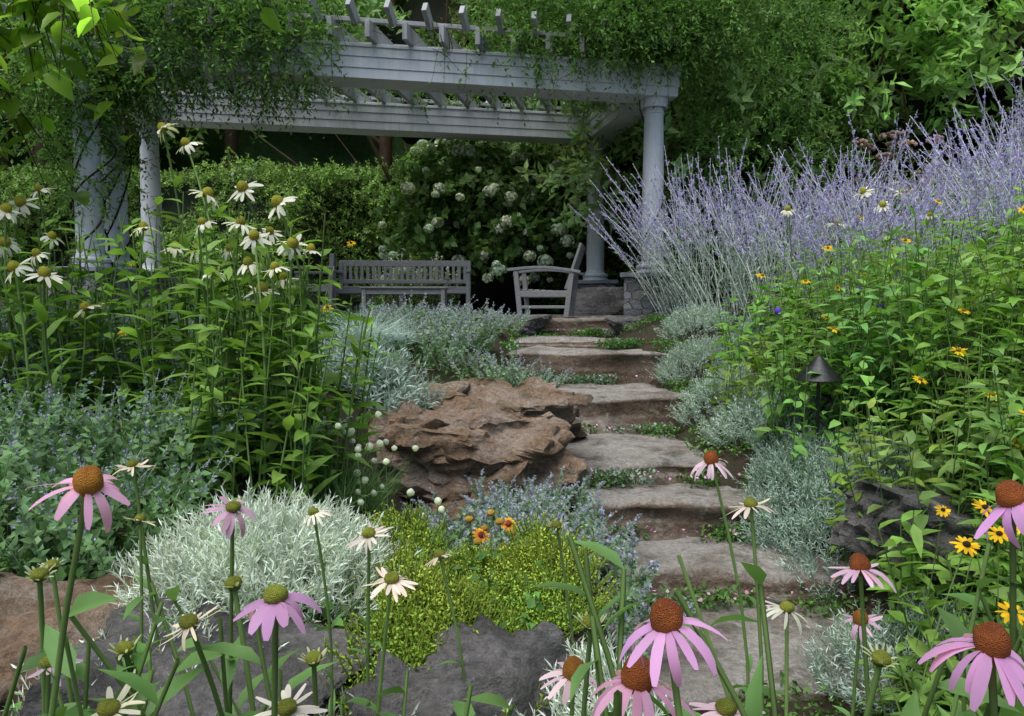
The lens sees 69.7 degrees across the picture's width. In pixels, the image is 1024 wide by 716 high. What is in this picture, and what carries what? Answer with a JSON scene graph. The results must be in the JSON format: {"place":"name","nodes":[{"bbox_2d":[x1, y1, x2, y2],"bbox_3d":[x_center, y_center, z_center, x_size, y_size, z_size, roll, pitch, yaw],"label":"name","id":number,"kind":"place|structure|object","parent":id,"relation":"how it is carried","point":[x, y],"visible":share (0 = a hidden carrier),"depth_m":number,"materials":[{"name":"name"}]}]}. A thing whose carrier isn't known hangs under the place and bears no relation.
{"place":"outdoors","nodes":[
{"label":"outdoors","id":0,"kind":"place"},
{"bbox_2d":[0,235,1023,715],"bbox_3d":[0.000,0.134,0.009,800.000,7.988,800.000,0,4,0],"label":"ground","id":1,"kind":"structure","parent":0,"point":[736,463],"depth_m":4.78,"materials":[{"name":"soil"}]},
{"bbox_2d":[0,571,171,715],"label":"ledge rock","id":2,"kind":"object","parent":1,"relation":"on","point":[19,623],"visible":0.18,"depth_m":1.72,"materials":[{"name":"brown stone"}]},
{"bbox_2d":[41,272,137,310],"bbox_3d":[-4.931,-0.707,8.645,0.730,0.582,0.730,1,4,11],"label":"stone pedestal","id":3,"kind":"object","parent":1,"relation":"on","point":[125,286],"visible":0.12,"depth_m":8.32,"materials":[{"name":"grey stone"}]},
{"bbox_2d":[33,266,138,274],"bbox_3d":[-4.931,-1.021,8.625,0.820,0.060,0.820,1,4,11],"label":"pergola plinth cap","id":4,"kind":"object","parent":3,"relation":"on","point":[93,268],"visible":0.26,"depth_m":8.23,"materials":[{"name":"grey stone"}]},
{"bbox_2d":[66,63,111,266],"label":"pergola column","id":5,"kind":"structure","parent":4,"relation":"on","point":[91,166],"depth_m":8.46,"materials":[{"name":"white wood"}]},
{"bbox_2d":[99,81,134,268],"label":"pergola column","id":6,"kind":"structure","parent":1,"relation":"on","point":[114,230],"depth_m":9.13,"materials":[{"name":"white wood"}]},
{"bbox_2d":[0,0,292,206],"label":"linden tree","id":7,"kind":"object","parent":1,"relation":"on","point":[46,15],"depth_m":3.62,"materials":[{"name":"green plant"}]},
{"bbox_2d":[140,276,160,306],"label":"pergola plinth","id":8,"kind":"structure","parent":1,"relation":"on","point":[146,295],"depth_m":9.33,"materials":[{"name":"grey stone"}]},
{"bbox_2d":[161,281,189,311],"bbox_3d":[-5.418,-0.873,11.144,0.731,0.581,0.732,1,4,11],"label":"pergola plinth","id":9,"kind":"object","parent":1,"relation":"on","point":[167,286],"visible":0.02,"depth_m":10.97,"materials":[{"name":"grey stone"}]},
{"bbox_2d":[162,277,184,281],"bbox_3d":[-5.417,-1.186,11.123,0.820,0.060,0.820,1,4,11],"label":"pergola plinth cap","id":10,"kind":"object","parent":9,"relation":"on","point":[173,279],"visible":0.06,"depth_m":10.95,"materials":[{"name":"grey stone"}]},
{"bbox_2d":[136,119,168,275],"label":"pergola column","id":11,"kind":"structure","parent":10,"relation":"on","point":[153,184],"depth_m":10.93,"materials":[{"name":"white wood"}]},
{"bbox_2d":[20,592,374,715],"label":"boulder","id":12,"kind":"object","parent":1,"relation":"on","point":[292,666],"visible":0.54,"depth_m":1.54,"materials":[{"name":"grey stone"}]},
{"bbox_2d":[0,291,452,416],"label":"artemisia plant","id":13,"kind":"object","parent":1,"relation":"on","point":[395,376],"visible":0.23,"depth_m":4.35,"materials":[{"name":"green plant"}]},
{"bbox_2d":[231,166,253,180],"bbox_3d":[-5.608,-2.450,15.472,0.460,3.050,0.340,0,4,0],"label":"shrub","id":14,"kind":"object","parent":1,"relation":"on","point":[240,178],"visible":0.07,"depth_m":15.28,"materials":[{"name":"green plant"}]},
{"bbox_2d":[0,476,673,715],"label":"silver foliage plant","id":15,"kind":"object","parent":1,"relation":"on","point":[204,562],"visible":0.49,"depth_m":1.86,"materials":[{"name":"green plant"}]},
{"bbox_2d":[0,252,693,660],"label":"catmint plant","id":16,"kind":"object","parent":1,"relation":"on","point":[38,523],"depth_m":2.70,"materials":[{"name":"plant"}]},
{"bbox_2d":[335,679,360,715],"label":"ledge rock","id":17,"kind":"object","parent":1,"relation":"on","point":[336,710],"visible":0.02,"depth_m":1.57,"materials":[{"name":"grey stone"}]},
{"bbox_2d":[0,152,707,312],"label":"yew hedge","id":18,"kind":"object","parent":1,"relation":"on","point":[349,206],"visible":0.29,"depth_m":14.22,"materials":[{"name":"green plant"}]},
{"bbox_2d":[278,411,444,518],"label":"white globe flowers","id":19,"kind":"object","parent":1,"relation":"on","point":[410,491],"visible":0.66,"depth_m":3.18,"materials":[{"name":"white plant"}]},
{"bbox_2d":[289,293,442,541],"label":"fescue grass","id":20,"kind":"structure","parent":1,"relation":"on","point":[367,497],"depth_m":3.35,"materials":[{"name":"green plant"}]},
{"bbox_2d":[368,392,422,451],"bbox_3d":[-0.917,0.619,4.578,1.116,0.811,0.830,3,5,34],"label":"ledge rock","id":21,"kind":"object","parent":1,"relation":"on","point":[405,413],"visible":0.06,"depth_m":4.22,"materials":[{"name":"brown stone"}]},
{"bbox_2d":[364,407,449,428],"bbox_3d":[-0.737,0.672,4.785,1.441,0.870,1.241,0,4,0],"label":"ledge rock","id":22,"kind":"object","parent":1,"relation":"on","point":[435,423],"visible":0.01,"depth_m":4.17,"materials":[{"name":"brown stone"}]},
{"bbox_2d":[375,451,470,507],"bbox_3d":[-0.656,0.755,4.347,0.936,0.539,0.707,0,4,0],"label":"ledge rock","id":23,"kind":"object","parent":1,"relation":"on","point":[419,483],"visible":0.2,"depth_m":4.07,"materials":[{"name":"brown stone"}]},
{"bbox_2d":[401,377,490,409],"bbox_3d":[-0.547,0.518,5.224,1.370,0.775,1.158,0,4,0],"label":"ledge rock","id":24,"kind":"object","parent":1,"relation":"on","point":[461,387],"visible":0.06,"depth_m":4.98,"materials":[{"name":"brown stone"}]},
{"bbox_2d":[423,389,479,399],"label":"ledge rock","id":25,"kind":"object","parent":24,"relation":"on","point":[434,392],"depth_m":4.92,"materials":[{"name":"stone"}]},
{"bbox_2d":[252,314,669,317],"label":"terrace paving","id":26,"kind":"structure","parent":1,"relation":"on","point":[557,315],"depth_m":9.44,"materials":[{"name":"stone"}]},
{"bbox_2d":[221,280,375,310],"bbox_3d":[-3.153,-0.924,11.003,2.294,0.508,1.410,-2,4,-33],"label":"hosta plant","id":27,"kind":"object","parent":26,"relation":"on","point":[356,299],"visible":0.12,"depth_m":10.91,"materials":[{"name":"green plant"}]},
{"bbox_2d":[286,253,336,310],"bbox_3d":[-2.821,-1.012,10.457,0.625,0.841,1.515,-1,4,-12],"label":"wooden chair","id":28,"kind":"object","parent":26,"relation":"on","point":[332,262],"visible":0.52,"depth_m":9.78,"materials":[{"name":"grey wood"}]},
{"bbox_2d":[332,260,470,311],"bbox_3d":[-1.620,-1.045,10.957,2.015,0.841,0.625,0,4,-2],"label":"wooden bench","id":29,"kind":"object","parent":26,"relation":"on","point":[350,264],"visible":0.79,"depth_m":11.18,"materials":[{"name":"grey wood"}]},
{"bbox_2d":[359,287,448,310],"bbox_3d":[-1.457,-0.766,10.071,1.150,0.400,0.588,0,4,-2],"label":"teak table","id":30,"kind":"object","parent":26,"relation":"on","point":[371,291],"visible":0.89,"depth_m":9.80,"materials":[{"name":"grey wood"}]},
{"bbox_2d":[507,243,585,315],"bbox_3d":[0.476,-1.027,9.854,0.967,0.953,0.765,1,4,10],"label":"teak armchair","id":31,"kind":"object","parent":26,"relation":"on","point":[569,293],"visible":0.98,"depth_m":9.55,"materials":[{"name":"grey wood"}]},
{"bbox_2d":[574,287,623,315],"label":"terrace wall","id":32,"kind":"structure","parent":26,"relation":"on","point":[598,301],"depth_m":10.46,"materials":[{"name":"grey stone"}]},
{"bbox_2d":[0,132,933,517],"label":"coneflower","id":33,"kind":"object","parent":1,"relation":"on","point":[255,368],"depth_m":3.12,"materials":[{"name":"green plant"}]},
{"bbox_2d":[0,123,937,360],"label":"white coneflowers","id":34,"kind":"object","parent":33,"relation":"on","point":[207,224],"visible":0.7,"depth_m":3.15,"materials":[{"name":"white plant"}]},
{"bbox_2d":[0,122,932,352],"bbox_3d":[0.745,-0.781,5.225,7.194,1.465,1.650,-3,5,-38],"label":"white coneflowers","id":35,"kind":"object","parent":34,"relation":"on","point":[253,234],"visible":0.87,"depth_m":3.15,"materials":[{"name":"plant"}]},
{"bbox_2d":[323,500,617,715],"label":"yellow-green ground cover","id":36,"kind":"object","parent":1,"relation":"on","point":[411,635],"visible":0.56,"depth_m":1.93,"materials":[{"name":"green plant"}]},
{"bbox_2d":[418,460,534,522],"bbox_3d":[-0.172,0.814,4.370,0.719,0.626,1.013,3,5,35],"label":"ledge rock","id":37,"kind":"object","parent":1,"relation":"on","point":[507,472],"visible":0.09,"depth_m":4.08,"materials":[{"name":"brown stone"}]},
{"bbox_2d":[370,138,586,313],"bbox_3d":[-0.437,-2.441,13.284,4.084,3.719,3.567,0,4,0],"label":"hydrangea shrub","id":38,"kind":"object","parent":1,"relation":"on","point":[455,175],"depth_m":12.27,"materials":[{"name":"green plant"}]},
{"bbox_2d":[345,613,621,715],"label":"boulder","id":39,"kind":"object","parent":1,"relation":"on","point":[500,660],"visible":0.81,"depth_m":1.52,"materials":[{"name":"grey stone"}]},
{"bbox_2d":[0,0,967,213],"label":"woodland tree","id":40,"kind":"object","parent":1,"relation":"on","point":[384,144],"visible":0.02,"depth_m":18.55,"materials":[{"name":"green plant"}]},
{"bbox_2d":[378,407,595,502],"bbox_3d":[-0.231,0.649,4.344,1.218,0.727,0.982,3,5,34],"label":"ledge rock","id":41,"kind":"object","parent":1,"relation":"on","point":[490,441],"visible":0.64,"depth_m":4.17,"materials":[{"name":"brown stone"}]},
{"bbox_2d":[428,376,593,427],"bbox_3d":[-0.115,0.538,5.024,1.202,0.746,0.936,-2,4,-30],"label":"ledge rock","id":42,"kind":"object","parent":1,"relation":"on","point":[534,396],"visible":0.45,"depth_m":4.92,"materials":[{"name":"brown stone"}]},
{"bbox_2d":[0,252,1022,715],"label":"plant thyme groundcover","id":43,"kind":"object","parent":1,"relation":"on","point":[598,472],"visible":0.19,"depth_m":4.36,"materials":[{"name":"green plant"}]},
{"bbox_2d":[2,466,1023,715],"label":"purple coneflower","id":44,"kind":"object","parent":1,"relation":"on","point":[994,684],"depth_m":0.93,"materials":[{"name":"plant"}]},
{"bbox_2d":[21,458,1023,715],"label":"coneflower petals","id":45,"kind":"object","parent":44,"relation":"attached to","point":[1011,672],"visible":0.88,"depth_m":0.77,"materials":[{"name":"pink plant"}]},
{"bbox_2d":[29,450,1023,715],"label":"coneflower centers","id":46,"kind":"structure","parent":44,"relation":"on","point":[989,638],"depth_m":0.81,"materials":[{"name":"brown plant"}]},
{"bbox_2d":[502,314,552,336],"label":"rock","id":47,"kind":"object","parent":1,"relation":"on","point":[532,324],"visible":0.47,"depth_m":9.04,"materials":[{"name":"grey stone"}]},
{"bbox_2d":[112,245,1023,702],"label":"flower stems","id":48,"kind":"object","parent":1,"relation":"on","point":[932,571],"visible":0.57,"depth_m":2.20,"materials":[{"name":"green plant"}]},
{"bbox_2d":[117,241,1023,624],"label":"rudbeckia petals","id":49,"kind":"object","parent":48,"relation":"attached to","point":[977,545],"visible":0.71,"depth_m":2.09,"materials":[{"name":"yellow plant"}]},
{"bbox_2d":[325,241,1017,613],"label":"rudbeckia cones","id":50,"kind":"object","parent":48,"relation":"attached to","point":[967,543],"visible":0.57,"depth_m":2.09,"materials":[{"name":"brown plant"}]},
{"bbox_2d":[514,335,624,348],"bbox_3d":[0.753,-0.167,8.791,1.796,0.208,1.287,0,4,0],"label":"step","id":51,"kind":"object","parent":1,"relation":"on","point":[578,342],"visible":0.29,"depth_m":8.22,"materials":[{"name":"stone"}]},
{"bbox_2d":[536,315,613,334],"bbox_3d":[1.000,-0.387,9.657,2.201,0.349,0.822,0,4,0],"label":"step","id":52,"kind":"object","parent":1,"relation":"on","point":[552,325],"visible":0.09,"depth_m":9.30,"materials":[{"name":"stone"}]},
{"bbox_2d":[561,390,588,438],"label":"ledge rock","id":53,"kind":"object","parent":1,"relation":"on","point":[577,431],"visible":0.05,"depth_m":5.64,"materials":[{"name":"stone"}]},
{"bbox_2d":[506,345,674,384],"bbox_3d":[0.770,0.094,7.752,1.750,0.419,1.229,0,4,0],"label":"step","id":54,"kind":"object","parent":1,"relation":"on","point":[630,364],"visible":0.47,"depth_m":7.19,"materials":[{"name":"stone"}]},
{"bbox_2d":[574,519,613,571],"bbox_3d":[0.440,1.009,3.981,0.260,0.236,0.341,3,5,39],"label":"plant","id":55,"kind":"object","parent":1,"relation":"on","point":[609,533],"visible":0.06,"depth_m":3.91,"materials":[{"name":"plant"}]},
{"bbox_2d":[558,382,705,434],"bbox_3d":[0.694,0.472,6.655,1.800,0.419,1.433,0,4,-5],"label":"step","id":56,"kind":"object","parent":1,"relation":"on","point":[631,404],"visible":0.34,"depth_m":6.08,"materials":[{"name":"stone"}]},
{"bbox_2d":[251,0,1023,306],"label":"foliage","id":57,"kind":"object","parent":1,"relation":"on","point":[927,54],"visible":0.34,"depth_m":10.96,"materials":[{"name":"green plant"}]},
{"bbox_2d":[604,315,671,332],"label":"stone step","id":58,"kind":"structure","parent":1,"relation":"on","point":[616,323],"depth_m":9.09,"materials":[{"name":"grey stone"}]},
{"bbox_2d":[566,433,727,484],"bbox_3d":[0.762,0.757,5.572,1.937,0.259,1.348,0,4,0],"label":"step","id":59,"kind":"object","parent":1,"relation":"on","point":[665,456],"visible":0.36,"depth_m":5.23,"materials":[{"name":"stone"}]},
{"bbox_2d":[624,277,679,315],"bbox_3d":[1.889,-0.795,9.970,0.729,0.580,0.733,1,4,11],"label":"stone pedestal","id":60,"kind":"object","parent":1,"relation":"on","point":[637,302],"visible":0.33,"depth_m":9.64,"materials":[{"name":"grey stone"}]},
{"bbox_2d":[620,272,683,279],"bbox_3d":[1.892,-1.108,9.949,0.820,0.060,0.820,1,4,11],"label":"pedestal cap","id":61,"kind":"object","parent":60,"relation":"on","point":[626,275],"visible":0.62,"depth_m":9.57,"materials":[{"name":"grey stone"}]},
{"bbox_2d":[636,96,667,271],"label":"pergola column","id":62,"kind":"structure","parent":61,"relation":"on","point":[653,146],"depth_m":9.74,"materials":[{"name":"white wood"}]},
{"bbox_2d":[47,25,682,144],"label":"pergola beams","id":63,"kind":"structure","parent":62,"relation":"on","point":[385,67],"depth_m":9.54,"materials":[{"name":"white wood"}]},
{"bbox_2d":[1,0,693,113],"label":"pergola rafters","id":64,"kind":"object","parent":63,"relation":"on","point":[410,37],"visible":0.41,"depth_m":8.91,"materials":[{"name":"white wood"}]},
{"bbox_2d":[0,0,909,296],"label":"wisteria vine","id":65,"kind":"object","parent":63,"relation":"on","point":[700,22],"depth_m":8.96,"materials":[{"name":"green plant"}]},
{"bbox_2d":[569,483,810,543],"bbox_3d":[1.151,1.001,4.755,1.676,0.324,0.636,0,4,-5],"label":"step","id":66,"kind":"object","parent":1,"relation":"on","point":[667,511],"visible":0.34,"depth_m":4.50,"materials":[{"name":"stone"}]},
{"bbox_2d":[705,399,740,427],"bbox_3d":[1.761,0.467,5.691,0.528,0.306,0.417,-1,4,-20],"label":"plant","id":67,"kind":"object","parent":1,"relation":"on","point":[711,412],"visible":0.18,"depth_m":5.68,"materials":[{"name":"green plant"}]},
{"bbox_2d":[594,535,871,605],"bbox_3d":[1.263,1.242,4.261,1.837,0.289,0.791,0,4,6],"label":"step","id":68,"kind":"object","parent":1,"relation":"on","point":[709,563],"visible":0.23,"depth_m":4.00,"materials":[{"name":"stone"}]},
{"bbox_2d":[604,602,900,715],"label":"step","id":69,"kind":"object","parent":1,"relation":"on","point":[703,684],"visible":0.13,"depth_m":3.31,"materials":[{"name":"stone"}]},
{"bbox_2d":[568,47,1023,320],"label":"russian sage","id":70,"kind":"object","parent":1,"relation":"on","point":[956,165],"depth_m":7.86,"materials":[{"name":"purple plant"}]},
{"bbox_2d":[645,300,984,715],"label":"silvery shrubs","id":71,"kind":"object","parent":1,"relation":"on","point":[810,516],"visible":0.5,"depth_m":4.42,"materials":[{"name":"green plant"}]},
{"bbox_2d":[794,355,842,473],"bbox_3d":[1.924,0.433,4.639,0.286,0.908,0.286,0,4,0],"label":"path light","id":72,"kind":"object","parent":1,"relation":"on","point":[822,367],"visible":0.82,"depth_m":4.56,"materials":[{"name":"black metal"}]},
{"bbox_2d":[812,392,834,421],"bbox_3d":[2.085,0.380,4.936,0.140,0.300,0.140,0,4,0],"label":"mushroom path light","id":73,"kind":"object","parent":1,"relation":"on","point":[826,398],"visible":0.46,"depth_m":4.88,"materials":[{"name":"black metal"}]},
{"bbox_2d":[701,183,1023,715],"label":"flower foliage","id":74,"kind":"object","parent":1,"relation":"on","point":[917,532],"depth_m":4.36,"materials":[{"name":"green plant"}]},
{"bbox_2d":[755,199,1023,449],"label":"yellow flower petals","id":75,"kind":"object","parent":74,"relation":"on","point":[777,310],"visible":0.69,"depth_m":4.70,"materials":[{"name":"yellow plant"}]},
{"bbox_2d":[761,199,1023,443],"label":"flower centers","id":76,"kind":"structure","parent":74,"relation":"on","point":[957,349],"depth_m":4.71,"materials":[{"name":"brown plant"}]},
{"bbox_2d":[843,130,960,260],"bbox_3d":[5.597,-2.208,10.350,1.882,2.098,1.742,0,4,0],"label":"shrub","id":77,"kind":"object","parent":1,"relation":"on","point":[891,134],"depth_m":10.23,"materials":[{"name":"plant"}]},
{"bbox_2d":[827,477,1001,587],"bbox_3d":[2.080,0.840,3.566,0.907,0.443,0.646,0,4,0],"label":"boulder","id":78,"kind":"object","parent":1,"relation":"on","point":[849,531],"visible":0.41,"depth_m":3.50,"materials":[{"name":"grey stone"}]},
{"bbox_2d":[0,0,1023,241],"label":"treeline backdrop","id":79,"kind":"structure","parent":0,"point":[304,149],"depth_m":22.47,"materials":[{"name":"green plant"}]},
{"bbox_2d":[577,284,617,288],"bbox_3d":[1.406,-0.960,12.467,0.731,0.581,0.730,1,4,11],"label":"cap","id":80,"kind":"object","parent":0,"point":[580,286],"visible":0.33,"depth_m":12.10,"materials":[{"name":"grey stone"}]},
{"bbox_2d":[578,280,620,284],"bbox_3d":[1.405,-1.273,12.446,0.820,0.060,0.820,1,4,11],"label":"pedestal cap","id":81,"kind":"object","parent":80,"relation":"on","point":[617,282],"visible":0.54,"depth_m":12.03,"materials":[{"name":"grey stone"}]},
{"bbox_2d":[582,140,607,279],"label":"pergola column","id":82,"kind":"structure","parent":81,"relation":"on","point":[595,258],"depth_m":12.27,"materials":[{"name":"white wood"}]}
]}

